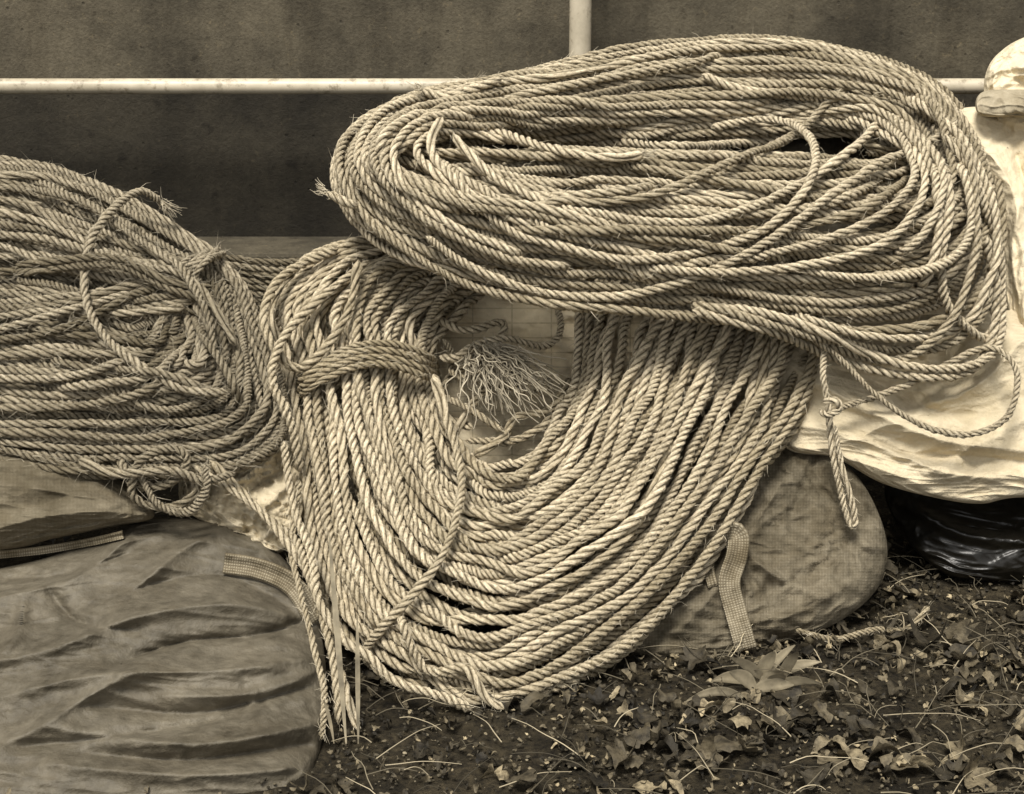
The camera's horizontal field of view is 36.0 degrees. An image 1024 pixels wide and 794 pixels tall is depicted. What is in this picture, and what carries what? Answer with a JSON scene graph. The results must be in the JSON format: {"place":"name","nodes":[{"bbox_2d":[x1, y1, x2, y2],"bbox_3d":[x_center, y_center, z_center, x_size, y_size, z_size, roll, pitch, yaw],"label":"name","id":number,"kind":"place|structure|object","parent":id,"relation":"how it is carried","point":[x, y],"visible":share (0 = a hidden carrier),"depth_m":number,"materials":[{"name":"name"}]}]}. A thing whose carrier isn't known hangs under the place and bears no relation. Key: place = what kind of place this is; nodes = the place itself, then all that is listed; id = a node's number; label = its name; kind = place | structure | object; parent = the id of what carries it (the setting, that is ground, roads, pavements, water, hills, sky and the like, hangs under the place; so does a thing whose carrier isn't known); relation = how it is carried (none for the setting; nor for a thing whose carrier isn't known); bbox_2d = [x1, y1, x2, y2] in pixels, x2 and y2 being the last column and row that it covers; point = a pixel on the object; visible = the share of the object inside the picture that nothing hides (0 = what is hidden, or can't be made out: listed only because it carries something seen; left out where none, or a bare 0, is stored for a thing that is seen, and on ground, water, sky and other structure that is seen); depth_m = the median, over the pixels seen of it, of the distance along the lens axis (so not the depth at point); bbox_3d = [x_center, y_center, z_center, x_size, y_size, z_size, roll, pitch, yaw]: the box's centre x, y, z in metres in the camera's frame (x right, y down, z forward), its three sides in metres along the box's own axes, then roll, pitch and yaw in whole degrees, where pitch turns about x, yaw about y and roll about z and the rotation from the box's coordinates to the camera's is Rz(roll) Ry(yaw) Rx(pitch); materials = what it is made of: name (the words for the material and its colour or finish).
{"place":"outdoors","nodes":[
{"label":"outdoors","id":0,"kind":"place"},
{"bbox_2d":[323,534,359,743],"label":"rope ends","id":1,"kind":"object","parent":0,"point":[337,636],"visible":1,"depth_m":2.60,"materials":[{"name":"beige fabric"}]},
{"bbox_2d":[0,462,1023,793],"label":"ground","id":2,"kind":"structure","parent":0,"point":[544,744],"depth_m":2.68,"materials":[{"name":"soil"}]},
{"bbox_2d":[0,518,326,793],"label":"tarpaulin sack","id":3,"kind":"object","parent":2,"relation":"on","point":[167,656],"visible":0.96,"depth_m":2.63,"materials":[{"name":"beige fabric"}]},
{"bbox_2d":[0,446,153,549],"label":"hessian sack","id":4,"kind":"object","parent":3,"relation":"on","point":[36,506],"visible":0.91,"depth_m":2.85,"materials":[{"name":"beige fabric"}]},
{"bbox_2d":[0,275,215,455],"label":"hessian sack","id":5,"kind":"object","parent":4,"relation":"on","point":[205,414],"visible":0.02,"depth_m":3.02,"materials":[{"name":"beige fabric"}]},
{"bbox_2d":[0,153,348,517],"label":"rope coil","id":6,"kind":"object","parent":4,"relation":"on","point":[191,300],"visible":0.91,"depth_m":2.94,"materials":[{"name":"beige fabric"}]},
{"bbox_2d":[178,339,307,552],"bbox_3d":[-0.513,0.063,3.054,0.254,0.378,0.418,0,18,0],"label":"plastic sheet","id":7,"kind":"object","parent":3,"relation":"on","point":[265,486],"visible":0.15,"depth_m":2.94,"materials":[{"name":"beige plastic"}]},
{"bbox_2d":[0,94,978,236],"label":"course","id":8,"kind":"object","parent":2,"relation":"on","point":[234,165],"depth_m":3.94,"materials":[{"name":"concrete"}]},
{"bbox_2d":[0,0,1023,77],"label":"course","id":9,"kind":"object","parent":8,"relation":"on","point":[307,38],"depth_m":3.88,"materials":[{"name":"concrete"}]},
{"bbox_2d":[0,0,984,93],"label":"metal railing","id":10,"kind":"object","parent":2,"relation":"on","point":[580,27],"depth_m":3.74,"materials":[{"name":"metal"}]},
{"bbox_2d":[6,465,1023,793],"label":"fallen leaves","id":11,"kind":"object","parent":2,"relation":"on","point":[954,633],"visible":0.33,"depth_m":2.66,"materials":[{"name":"brown plant"}]},
{"bbox_2d":[191,224,933,741],"bbox_3d":[0.028,0.035,3.052,1.322,0.792,0.923,-7,19,-20],"label":"rope coil","id":12,"kind":"object","parent":2,"relation":"on","point":[367,362],"visible":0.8,"depth_m":2.94,"materials":[{"name":"beige fabric"}]},
{"bbox_2d":[311,30,1020,528],"bbox_3d":[0.310,-0.283,3.213,1.387,0.870,0.794,0,18,0],"label":"rope coil","id":13,"kind":"object","parent":12,"relation":"on","point":[407,186],"visible":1,"depth_m":2.98,"materials":[{"name":"beige fabric"}]},
{"bbox_2d":[196,237,990,446],"bbox_3d":[0.000,-0.093,4.007,30.000,0.601,0.200,0,18,0],"label":"base ledge","id":14,"kind":"object","parent":2,"relation":"on","point":[283,247],"depth_m":3.90,"materials":[{"name":"concrete"}]},
{"bbox_2d":[289,539,1023,793],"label":"twigs","id":15,"kind":"object","parent":2,"relation":"on","point":[853,693],"visible":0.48,"depth_m":2.67,"materials":[{"name":"brown plant"}]},
{"bbox_2d":[538,409,886,656],"bbox_3d":[0.383,0.264,3.070,0.698,0.400,0.467,0,18,0],"label":"woven sack","id":16,"kind":"object","parent":2,"relation":"on","point":[798,552],"visible":0.56,"depth_m":2.97,"materials":[{"name":"fabric"}]},
{"bbox_2d":[389,251,972,487],"bbox_3d":[0.324,-0.067,3.326,1.347,0.521,0.351,0,18,0],"label":"woven sack","id":17,"kind":"object","parent":16,"relation":"on","point":[528,322],"visible":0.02,"depth_m":3.26,"materials":[{"name":"fabric"}]},
{"bbox_2d":[441,137,928,232],"bbox_3d":[0.362,-0.462,3.377,1.058,0.319,0.327,0,18,0],"label":"hessian sack","id":18,"kind":"object","parent":17,"relation":"on","point":[833,146],"visible":0.04,"depth_m":3.34,"materials":[{"name":"beige fabric"}]},
{"bbox_2d":[753,310,1023,503],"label":"canvas sheet","id":19,"kind":"object","parent":16,"relation":"on","point":[880,442],"visible":0.66,"depth_m":3.06,"materials":[{"name":"beige fabric"}]},
{"bbox_2d":[960,38,1023,325],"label":"canvas bag","id":20,"kind":"object","parent":19,"relation":"on","point":[995,116],"visible":0.82,"depth_m":3.21,"materials":[{"name":"white fabric"}]},
{"bbox_2d":[684,645,822,702],"bbox_3d":[0.420,0.484,2.747,0.248,0.086,0.113,0,18,0],"label":"weed plant","id":21,"kind":"object","parent":2,"relation":"on","point":[767,680],"visible":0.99,"depth_m":2.76,"materials":[{"name":"green plant"}]},
{"bbox_2d":[884,485,1023,581],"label":"plastic bag","id":22,"kind":"object","parent":2,"relation":"on","point":[984,542],"visible":0.84,"depth_m":3.19,"materials":[{"name":"black plastic"}]}
]}

